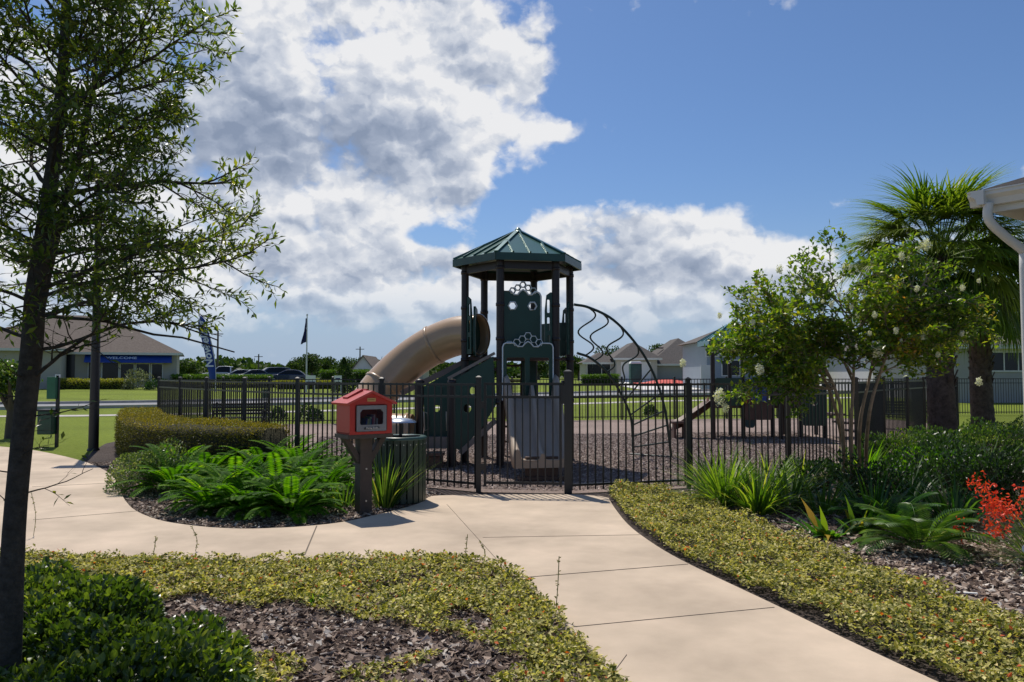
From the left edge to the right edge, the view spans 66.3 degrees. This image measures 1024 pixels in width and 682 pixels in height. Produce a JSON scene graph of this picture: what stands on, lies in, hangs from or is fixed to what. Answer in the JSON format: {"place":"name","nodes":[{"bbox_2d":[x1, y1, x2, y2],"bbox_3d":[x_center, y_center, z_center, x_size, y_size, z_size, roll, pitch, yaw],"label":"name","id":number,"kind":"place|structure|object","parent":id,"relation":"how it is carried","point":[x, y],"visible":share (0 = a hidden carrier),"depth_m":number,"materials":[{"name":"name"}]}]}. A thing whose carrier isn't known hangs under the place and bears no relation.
{"place":"outdoors","nodes":[
{"label":"outdoors","id":0,"kind":"place"},
{"bbox_2d":[0,389,837,405],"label":"road","id":1,"kind":"structure","parent":0,"point":[405,398],"depth_m":44.98,"materials":[{"name":"asphalt"}]},
{"bbox_2d":[0,397,850,416],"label":"pavement","id":2,"kind":"structure","parent":0,"point":[395,408],"depth_m":37.45,"materials":[{"name":"concrete"}]},
{"bbox_2d":[0,446,937,681],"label":"path","id":3,"kind":"structure","parent":0,"point":[641,608],"depth_m":6.90,"materials":[{"name":"concrete"}]},
{"bbox_2d":[0,377,1023,493],"bbox_3d":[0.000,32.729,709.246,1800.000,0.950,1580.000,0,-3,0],"label":"ground","id":4,"kind":"structure","parent":0,"point":[74,444],"depth_m":34.12,"materials":[{"name":"green plant"}]},
{"bbox_2d":[0,359,42,438],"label":"tree","id":5,"kind":"object","parent":4,"relation":"on","point":[8,378],"visible":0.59,"depth_m":20.01,"materials":[{"name":"green plant"}]},
{"bbox_2d":[37,374,60,446],"bbox_3d":[-10.424,1.576,17.678,0.400,1.645,0.320,0,-3,0],"label":"pet waste station","id":6,"kind":"object","parent":4,"relation":"on","point":[53,392],"visible":0.91,"depth_m":17.64,"materials":[{"name":"green paint"}]},
{"bbox_2d":[0,315,184,388],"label":"sales office","id":7,"kind":"structure","parent":4,"relation":"on","point":[152,356],"depth_m":71.19,"materials":[{"name":"beige paint"}]},
{"bbox_2d":[101,363,119,381],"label":"window","id":8,"kind":"structure","parent":7,"relation":"in","point":[108,370],"depth_m":70.67,"materials":[{"name":"black glass"}]},
{"bbox_2d":[120,363,134,377],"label":"window","id":9,"kind":"structure","parent":7,"relation":"in","point":[125,367],"depth_m":71.15,"materials":[{"name":"black glass"}]},
{"bbox_2d":[135,363,149,380],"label":"window","id":10,"kind":"structure","parent":7,"relation":"in","point":[145,366],"depth_m":71.71,"materials":[{"name":"black glass"}]},
{"bbox_2d":[151,363,162,380],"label":"window","id":11,"kind":"structure","parent":7,"relation":"in","point":[156,368],"depth_m":72.12,"materials":[{"name":"grey glass"}]},
{"bbox_2d":[60,377,136,388],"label":"hedge","id":12,"kind":"object","parent":4,"relation":"on","point":[106,383],"visible":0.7,"depth_m":65.41,"materials":[{"name":"green plant"}]},
{"bbox_2d":[121,368,154,388],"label":"shrub","id":13,"kind":"object","parent":4,"relation":"on","point":[141,382],"visible":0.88,"depth_m":65.10,"materials":[{"name":"green plant"}]},
{"bbox_2d":[198,316,215,391],"bbox_3d":[-15.553,0.637,39.950,0.956,3.912,0.182,0,-3,0],"label":"feather flag","id":14,"kind":"object","parent":4,"relation":"on","point":[210,357],"visible":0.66,"depth_m":39.93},
{"bbox_2d":[170,373,273,381],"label":"hedge","id":15,"kind":"object","parent":4,"relation":"on","point":[227,376],"visible":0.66,"depth_m":73.62,"materials":[{"name":"green plant"}]},
{"bbox_2d":[272,370,305,380],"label":"parked car","id":16,"kind":"object","parent":4,"relation":"on","point":[289,374],"visible":0.35,"depth_m":83.13,"materials":[{"name":"grey paint"}]},
{"bbox_2d":[275,378,331,388],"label":"hedge","id":17,"kind":"object","parent":4,"relation":"on","point":[325,386],"visible":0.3,"depth_m":66.00,"materials":[{"name":"yellow plant"}]},
{"bbox_2d":[301,314,307,391],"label":"flagpole","id":18,"kind":"object","parent":4,"relation":"on","point":[305,337],"visible":0.97,"depth_m":60.05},
{"bbox_2d":[294,353,324,374],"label":"broadleaf tree","id":19,"kind":"object","parent":4,"relation":"on","point":[314,364],"visible":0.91,"depth_m":110.98,"materials":[{"name":"green plant"}]},
{"bbox_2d":[317,356,339,371],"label":"broadleaf tree","id":20,"kind":"object","parent":4,"relation":"on","point":[328,363],"visible":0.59,"depth_m":117.39,"materials":[{"name":"green plant"}]},
{"bbox_2d":[330,357,355,392],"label":"conical tree","id":21,"kind":"object","parent":4,"relation":"on","point":[345,374],"visible":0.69,"depth_m":57.68,"materials":[{"name":"green plant"}]},
{"bbox_2d":[318,369,370,382],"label":"hedge","id":22,"kind":"object","parent":4,"relation":"on","point":[325,374],"visible":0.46,"depth_m":84.64,"materials":[{"name":"green plant"}]},
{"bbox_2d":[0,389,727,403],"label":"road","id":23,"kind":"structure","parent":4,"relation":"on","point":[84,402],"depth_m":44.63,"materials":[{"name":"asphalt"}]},
{"bbox_2d":[352,355,428,378],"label":"house","id":24,"kind":"structure","parent":4,"relation":"on","point":[366,362],"depth_m":94.99,"materials":[{"name":"beige paint"}]},
{"bbox_2d":[0,390,850,409],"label":"kerb","id":25,"kind":"structure","parent":4,"relation":"on","point":[115,406],"depth_m":38.70,"materials":[{"name":"concrete"}]},
{"bbox_2d":[179,355,825,377],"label":"wood","id":26,"kind":"object","parent":4,"relation":"on","point":[247,363],"visible":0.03,"depth_m":213.49,"materials":[{"name":"green plant"}]},
{"bbox_2d":[580,373,619,383],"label":"hedge","id":27,"kind":"object","parent":4,"relation":"on","point":[599,376],"visible":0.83,"depth_m":81.38,"materials":[{"name":"green plant"}]},
{"bbox_2d":[577,338,683,381],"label":"house","id":28,"kind":"structure","parent":4,"relation":"on","point":[665,359],"depth_m":91.44,"materials":[{"name":"beige paint"}]},
{"bbox_2d":[592,364,610,373],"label":"window","id":29,"kind":"structure","parent":28,"relation":"in","point":[596,369],"depth_m":91.92,"materials":[{"name":"black glass"}]},
{"bbox_2d":[621,362,650,381],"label":"garage door","id":30,"kind":"structure","parent":28,"relation":"in","point":[645,368],"depth_m":89.86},
{"bbox_2d":[677,323,764,388],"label":"house","id":31,"kind":"structure","parent":4,"relation":"on","point":[697,363],"depth_m":65.90,"materials":[{"name":"white"}]},
{"bbox_2d":[701,365,710,388],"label":"door","id":32,"kind":"structure","parent":31,"relation":"in","point":[705,369],"depth_m":63.86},
{"bbox_2d":[721,360,739,375],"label":"window","id":33,"kind":"structure","parent":31,"relation":"in","point":[724,367],"depth_m":63.94,"materials":[{"name":"black glass"}]},
{"bbox_2d":[826,336,872,389],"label":"house","id":34,"kind":"structure","parent":4,"relation":"on","point":[838,371],"depth_m":63.26,"materials":[{"name":"white paint"}]},
{"bbox_2d":[873,333,1022,402],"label":"house","id":35,"kind":"structure","parent":4,"relation":"on","point":[1005,366],"depth_m":43.96,"materials":[{"name":"grey paint"}]},
{"bbox_2d":[991,351,1021,371],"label":"window","id":36,"kind":"structure","parent":35,"relation":"in","point":[1002,363],"depth_m":43.97,"materials":[{"name":"black glass"}]},
{"bbox_2d":[875,376,1022,413],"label":"picket fence","id":37,"kind":"object","parent":4,"relation":"on","point":[965,412],"visible":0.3,"depth_m":32.10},
{"bbox_2d":[913,220,1022,429],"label":"palm tree","id":38,"kind":"object","parent":4,"relation":"on","point":[981,396],"visible":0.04,"depth_m":23.12,"materials":[{"name":"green plant"}]},
{"bbox_2d":[967,177,1023,550],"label":"clubhouse","id":39,"kind":"structure","parent":4,"relation":"on","point":[1006,199],"depth_m":6.49,"materials":[{"name":"beige paint"}]},
{"bbox_2d":[0,0,1023,375],"label":"sky","id":40,"kind":"structure","parent":0,"point":[678,151],"materials":[{"name":"blue"}]},
{"bbox_2d":[27,516,1023,681],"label":"mulch bed","id":41,"kind":"object","parent":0,"point":[813,613],"depth_m":5.36,"materials":[{"name":"brown wood"}]},
{"bbox_2d":[24,556,97,603],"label":"glossy shrub","id":42,"kind":"object","parent":41,"relation":"on","point":[44,576],"visible":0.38,"depth_m":5.40,"materials":[{"name":"green plant"}]},
{"bbox_2d":[22,571,168,668],"bbox_3d":[-2.507,1.580,4.501,1.426,0.491,1.096,0,-3,0],"label":"glossy shrub","id":43,"kind":"object","parent":41,"relation":"on","point":[116,594],"visible":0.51,"depth_m":4.38,"materials":[{"name":"green plant"}]},
{"bbox_2d":[0,626,273,681],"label":"glossy shrub","id":44,"kind":"object","parent":41,"relation":"on","point":[104,668],"visible":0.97,"depth_m":3.48,"materials":[{"name":"green plant"}]},
{"bbox_2d":[0,0,286,677],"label":"oak tree","id":45,"kind":"object","parent":41,"relation":"on","point":[53,223],"visible":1,"depth_m":3.69,"materials":[{"name":"green plant"}]},
{"bbox_2d":[42,608,256,681],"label":"glossy shrub","id":46,"kind":"object","parent":41,"relation":"on","point":[237,646],"visible":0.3,"depth_m":3.84,"materials":[{"name":"green plant"}]},
{"bbox_2d":[225,465,347,525],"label":"fern","id":47,"kind":"object","parent":41,"relation":"on","point":[297,496],"visible":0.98,"depth_m":8.80,"materials":[{"name":"green plant"}]},
{"bbox_2d":[0,543,631,681],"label":"ground cover","id":48,"kind":"object","parent":41,"relation":"on","point":[401,561],"visible":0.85,"depth_m":5.65,"materials":[{"name":"green plant"}]},
{"bbox_2d":[140,560,613,681],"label":"bark chips","id":49,"kind":"object","parent":41,"relation":"on","point":[333,644],"visible":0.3,"depth_m":4.72,"materials":[{"name":"wood"}]},
{"bbox_2d":[609,479,1023,681],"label":"ground cover","id":50,"kind":"object","parent":41,"relation":"on","point":[892,608],"visible":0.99,"depth_m":5.64,"materials":[{"name":"green plant"}]},
{"bbox_2d":[778,500,861,540],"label":"broad leaf plant","id":51,"kind":"object","parent":41,"relation":"on","point":[820,527],"visible":0.84,"depth_m":7.76,"materials":[{"name":"plant"}]},
{"bbox_2d":[675,487,1023,630],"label":"bark chips","id":52,"kind":"object","parent":41,"relation":"on","point":[1001,585],"visible":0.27,"depth_m":6.75,"materials":[{"name":"wood"}]},
{"bbox_2d":[668,448,749,493],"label":"strap plant","id":53,"kind":"object","parent":52,"relation":"on","point":[696,476],"visible":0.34,"depth_m":10.60,"materials":[{"name":"green plant"}]},
{"bbox_2d":[648,436,801,506],"bbox_3d":[2.564,1.593,9.640,1.887,0.875,2.019,0,-3,0],"label":"strap plant","id":54,"kind":"object","parent":52,"relation":"on","point":[715,483],"visible":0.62,"depth_m":9.47,"materials":[{"name":"green plant"}]},
{"bbox_2d":[694,447,826,514],"bbox_3d":[2.852,1.617,9.095,1.548,0.779,1.609,-2,-3,40],"label":"strap plant","id":55,"kind":"object","parent":52,"relation":"on","point":[759,500],"visible":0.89,"depth_m":8.97,"materials":[{"name":"green plant"}]},
{"bbox_2d":[712,449,819,502],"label":"strap plant","id":56,"kind":"object","parent":52,"relation":"on","point":[789,476],"visible":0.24,"depth_m":10.28,"materials":[{"name":"green plant"}]},
{"bbox_2d":[754,457,833,506],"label":"strap plant","id":57,"kind":"object","parent":52,"relation":"on","point":[799,484],"visible":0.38,"depth_m":9.45,"materials":[{"name":"green plant"}]},
{"bbox_2d":[776,472,861,515],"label":"strap plant","id":58,"kind":"object","parent":52,"relation":"on","point":[812,506],"visible":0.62,"depth_m":9.01,"materials":[{"name":"green plant"}]},
{"bbox_2d":[805,464,938,527],"bbox_3d":[3.850,1.645,8.430,1.667,0.664,1.459,0,-3,0],"label":"strap plant","id":59,"kind":"object","parent":52,"relation":"on","point":[878,499],"visible":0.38,"depth_m":8.42,"materials":[{"name":"green plant"}]},
{"bbox_2d":[828,492,954,529],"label":"fern","id":60,"kind":"object","parent":52,"relation":"on","point":[861,510],"visible":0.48,"depth_m":8.07,"materials":[{"name":"green plant"}]},
{"bbox_2d":[850,456,970,509],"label":"strap plant","id":61,"kind":"object","parent":52,"relation":"on","point":[912,492],"visible":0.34,"depth_m":9.28,"materials":[{"name":"green plant"}]},
{"bbox_2d":[892,464,1018,526],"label":"strap plant","id":62,"kind":"object","parent":52,"relation":"on","point":[956,501],"visible":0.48,"depth_m":8.48,"materials":[{"name":"green plant"}]},
{"bbox_2d":[835,496,884,532],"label":"broad leaf plant","id":63,"kind":"object","parent":41,"relation":"on","point":[850,515],"visible":0.53,"depth_m":7.92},
{"bbox_2d":[849,502,997,564],"bbox_3d":[3.666,1.697,7.118,1.158,0.488,1.246,-1,-3,17],"label":"fern","id":64,"kind":"object","parent":41,"relation":"on","point":[915,528],"visible":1,"depth_m":6.99,"materials":[{"name":"green plant"}]},
{"bbox_2d":[936,470,1023,578],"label":"firecracker plant","id":65,"kind":"object","parent":41,"relation":"on","point":[1005,511],"visible":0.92,"depth_m":6.78,"materials":[{"name":"red plant"}]},
{"bbox_2d":[82,442,1023,515],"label":"mulch bed","id":66,"kind":"object","parent":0,"point":[105,453],"visible":0.13,"depth_m":10.74,"materials":[{"name":"brown wood"}]},
{"bbox_2d":[79,172,129,450],"bbox_3d":[-8.860,-0.651,16.950,0.934,6.010,0.410,0,-3,-9],"label":"lamp post","id":67,"kind":"object","parent":66,"relation":"on","point":[93,437],"visible":0.48,"depth_m":16.81,"materials":[{"name":"brown metal"}]},
{"bbox_2d":[103,437,197,493],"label":"variegated shrub","id":68,"kind":"object","parent":66,"relation":"on","point":[130,462],"visible":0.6,"depth_m":10.86,"materials":[{"name":"green plant"}]},
{"bbox_2d":[107,444,227,499],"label":"fern","id":69,"kind":"object","parent":66,"relation":"on","point":[186,468],"visible":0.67,"depth_m":10.53,"materials":[{"name":"green plant"}]},
{"bbox_2d":[114,406,293,473],"bbox_3d":[-6.649,1.861,15.253,1.825,1.045,8.476,2,-3,-39],"label":"clipped hedge","id":70,"kind":"object","parent":66,"relation":"on","point":[143,427],"visible":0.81,"depth_m":12.86,"materials":[{"name":"green plant"}]},
{"bbox_2d":[167,446,249,486],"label":"fern","id":71,"kind":"object","parent":66,"relation":"on","point":[216,459],"visible":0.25,"depth_m":11.65,"materials":[{"name":"green plant"}]},
{"bbox_2d":[156,469,268,517],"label":"fern","id":72,"kind":"object","parent":66,"relation":"on","point":[189,488],"visible":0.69,"depth_m":9.12,"materials":[{"name":"green plant"}]},
{"bbox_2d":[158,454,289,509],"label":"fern","id":73,"kind":"object","parent":66,"relation":"on","point":[215,472],"visible":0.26,"depth_m":9.91,"materials":[{"name":"green plant"}]},
{"bbox_2d":[182,471,299,521],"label":"fern","id":74,"kind":"object","parent":66,"relation":"on","point":[230,503],"visible":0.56,"depth_m":8.88,"materials":[{"name":"green plant"}]},
{"bbox_2d":[203,435,300,475],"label":"fern","id":75,"kind":"object","parent":66,"relation":"on","point":[260,450],"visible":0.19,"depth_m":11.87,"materials":[{"name":"green plant"}]},
{"bbox_2d":[88,462,442,528],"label":"bark chips","id":76,"kind":"object","parent":66,"relation":"on","point":[148,499],"visible":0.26,"depth_m":9.04,"materials":[{"name":"wood"}]},
{"bbox_2d":[202,449,345,506],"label":"fern","id":77,"kind":"object","parent":66,"relation":"on","point":[280,469],"visible":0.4,"depth_m":9.70,"materials":[{"name":"green plant"}]},
{"bbox_2d":[248,439,354,481],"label":"fern","id":78,"kind":"object","parent":66,"relation":"on","point":[292,453],"visible":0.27,"depth_m":11.67,"materials":[{"name":"green plant"}]},
{"bbox_2d":[287,434,330,456],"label":"fern","id":79,"kind":"object","parent":66,"relation":"on","point":[305,442],"visible":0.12,"depth_m":13.36,"materials":[{"name":"green plant"}]},
{"bbox_2d":[262,456,372,501],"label":"fern","id":80,"kind":"object","parent":66,"relation":"on","point":[337,473],"visible":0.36,"depth_m":10.13,"materials":[{"name":"green plant"}]},
{"bbox_2d":[295,450,372,475],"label":"fern","id":81,"kind":"object","parent":66,"relation":"on","point":[335,461],"visible":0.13,"depth_m":11.82,"materials":[{"name":"green plant"}]},
{"bbox_2d":[313,472,373,508],"bbox_3d":[-2.032,1.790,9.556,1.150,0.476,1.192,0,-3,0],"label":"liriope","id":82,"kind":"object","parent":66,"relation":"on","point":[349,500],"visible":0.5,"depth_m":9.50,"materials":[{"name":"green plant"}]},
{"bbox_2d":[331,389,396,513],"bbox_3d":[-1.739,1.291,9.193,0.630,1.458,0.470,2,-3,-35],"label":"book box","id":83,"kind":"object","parent":66,"relation":"on","point":[354,407],"visible":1,"depth_m":9.11,"materials":[{"name":"wood"}]},
{"bbox_2d":[356,405,386,431],"bbox_3d":[-1.617,0.891,9.037,0.370,0.295,0.026,2,-3,-35],"label":"door","id":84,"kind":"structure","parent":83,"relation":"in","point":[374,427],"depth_m":9.03,"materials":[{"name":"white paint"}]},
{"bbox_2d":[342,442,433,508],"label":"strap plant","id":85,"kind":"object","parent":66,"relation":"on","point":[381,497],"visible":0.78,"depth_m":9.40,"materials":[{"name":"green plant"}]},
{"bbox_2d":[374,418,426,503],"bbox_3d":[-1.416,1.493,9.943,0.670,1.042,0.670,0,-3,0],"label":"litter bin","id":86,"kind":"object","parent":66,"relation":"on","point":[405,445],"visible":0.81,"depth_m":9.68,"materials":[{"name":"metal"}]},
{"bbox_2d":[761,448,833,487],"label":"strap plant","id":87,"kind":"object","parent":66,"relation":"on","point":[798,469],"visible":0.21,"depth_m":10.84,"materials":[{"name":"green plant"}]},
{"bbox_2d":[778,456,870,494],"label":"shrub","id":88,"kind":"object","parent":66,"relation":"on","point":[813,463],"visible":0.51,"depth_m":10.59,"materials":[{"name":"green plant"}]},
{"bbox_2d":[680,220,1004,486],"bbox_3d":[4.625,0.328,10.409,5.016,3.518,3.089,0,-3,0],"label":"crape myrtle","id":89,"kind":"object","parent":66,"relation":"on","point":[785,350],"visible":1,"depth_m":9.65,"materials":[{"name":"green plant"}]},
{"bbox_2d":[822,434,902,475],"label":"strap plant","id":90,"kind":"object","parent":66,"relation":"on","point":[877,457],"visible":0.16,"depth_m":12.09,"materials":[{"name":"green plant"}]},
{"bbox_2d":[825,445,951,506],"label":"shrub","id":91,"kind":"object","parent":66,"relation":"on","point":[878,471],"visible":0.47,"depth_m":9.77,"materials":[{"name":"green plant"}]},
{"bbox_2d":[838,425,976,468],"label":"shrub","id":92,"kind":"object","parent":66,"relation":"on","point":[899,442],"visible":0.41,"depth_m":13.31,"materials":[{"name":"green plant"}]},
{"bbox_2d":[827,160,1023,444],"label":"palm tree","id":93,"kind":"object","parent":66,"relation":"on","point":[1001,288],"visible":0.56,"depth_m":17.36,"materials":[{"name":"green plant"}]},
{"bbox_2d":[875,445,1002,482],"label":"shrub","id":94,"kind":"object","parent":66,"relation":"on","point":[912,456],"visible":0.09,"depth_m":11.73,"materials":[{"name":"green plant"}]},
{"bbox_2d":[904,429,1018,503],"bbox_3d":[5.809,1.605,10.296,1.438,0.928,1.304,-1,-3,25],"label":"shrub","id":95,"kind":"object","parent":66,"relation":"on","point":[930,466],"visible":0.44,"depth_m":10.20,"materials":[{"name":"green plant"}]},
{"bbox_2d":[905,416,1023,460],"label":"shrub","id":96,"kind":"object","parent":66,"relation":"on","point":[1002,438],"visible":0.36,"depth_m":14.18,"materials":[{"name":"green plant"}]},
{"bbox_2d":[937,445,1023,510],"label":"shrub","id":97,"kind":"object","parent":66,"relation":"on","point":[1009,467],"visible":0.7,"depth_m":9.61,"materials":[{"name":"green plant"}]},
{"bbox_2d":[965,411,1023,452],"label":"shrub","id":98,"kind":"object","parent":66,"relation":"on","point":[1021,423],"visible":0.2,"depth_m":16.42,"materials":[{"name":"green plant"}]},
{"bbox_2d":[251,418,926,493],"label":"playground ground","id":99,"kind":"structure","parent":0,"point":[622,428],"depth_m":19.97,"materials":[{"name":"rubber"}]},
{"bbox_2d":[211,402,268,425],"bbox_3d":[-7.556,2.140,21.753,1.500,0.865,0.595,1,-3,-12],"label":"bench","id":100,"kind":"object","parent":99,"relation":"on","point":[240,410],"visible":0.4,"depth_m":21.96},
{"bbox_2d":[350,227,672,480],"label":"play tower","id":101,"kind":"structure","parent":99,"relation":"on","point":[527,338],"depth_m":13.93,"materials":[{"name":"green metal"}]},
{"bbox_2d":[157,376,959,489],"bbox_3d":[2.375,1.705,20.106,23.526,1.584,18.951,0,-3,0],"label":"picket fence","id":102,"kind":"object","parent":99,"relation":"on","point":[172,398],"visible":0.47,"depth_m":12.91,"materials":[{"name":"metal"}]},
{"bbox_2d":[475,370,571,493],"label":"playground gate","id":103,"kind":"structure","parent":102,"relation":"attached to","point":[564,397],"depth_m":10.70,"materials":[{"name":"metal"}]},
{"bbox_2d":[314,431,847,490],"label":"rubber chips","id":104,"kind":"object","parent":99,"relation":"on","point":[615,448],"visible":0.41,"depth_m":15.58,"materials":[{"name":"rubber"}]},
{"bbox_2d":[668,325,853,439],"bbox_3d":[6.559,1.016,20.424,4.995,2.988,1.729,0,-3,-5],"label":"toddler play unit","id":105,"kind":"object","parent":99,"relation":"on","point":[701,342],"visible":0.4,"depth_m":19.69,"materials":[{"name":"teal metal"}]},
{"bbox_2d":[609,382,699,389],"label":"driveway","id":106,"kind":"structure","parent":0,"point":[680,387],"depth_m":68.85,"materials":[{"name":"concrete"}]},
{"bbox_2d":[629,361,641,382],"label":"portable toilet","id":107,"kind":"object","parent":106,"relation":"on","point":[635,369],"visible":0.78,"depth_m":79.35,"materials":[{"name":"white paint"}]},
{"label":"car park","id":108,"kind":"structure","parent":0,"visible":0},
{"bbox_2d":[253,367,290,374],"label":"parked suv","id":109,"kind":"object","parent":108,"relation":"on","point":[273,370],"visible":0.12,"depth_m":88.38,"materials":[{"name":"paint"}]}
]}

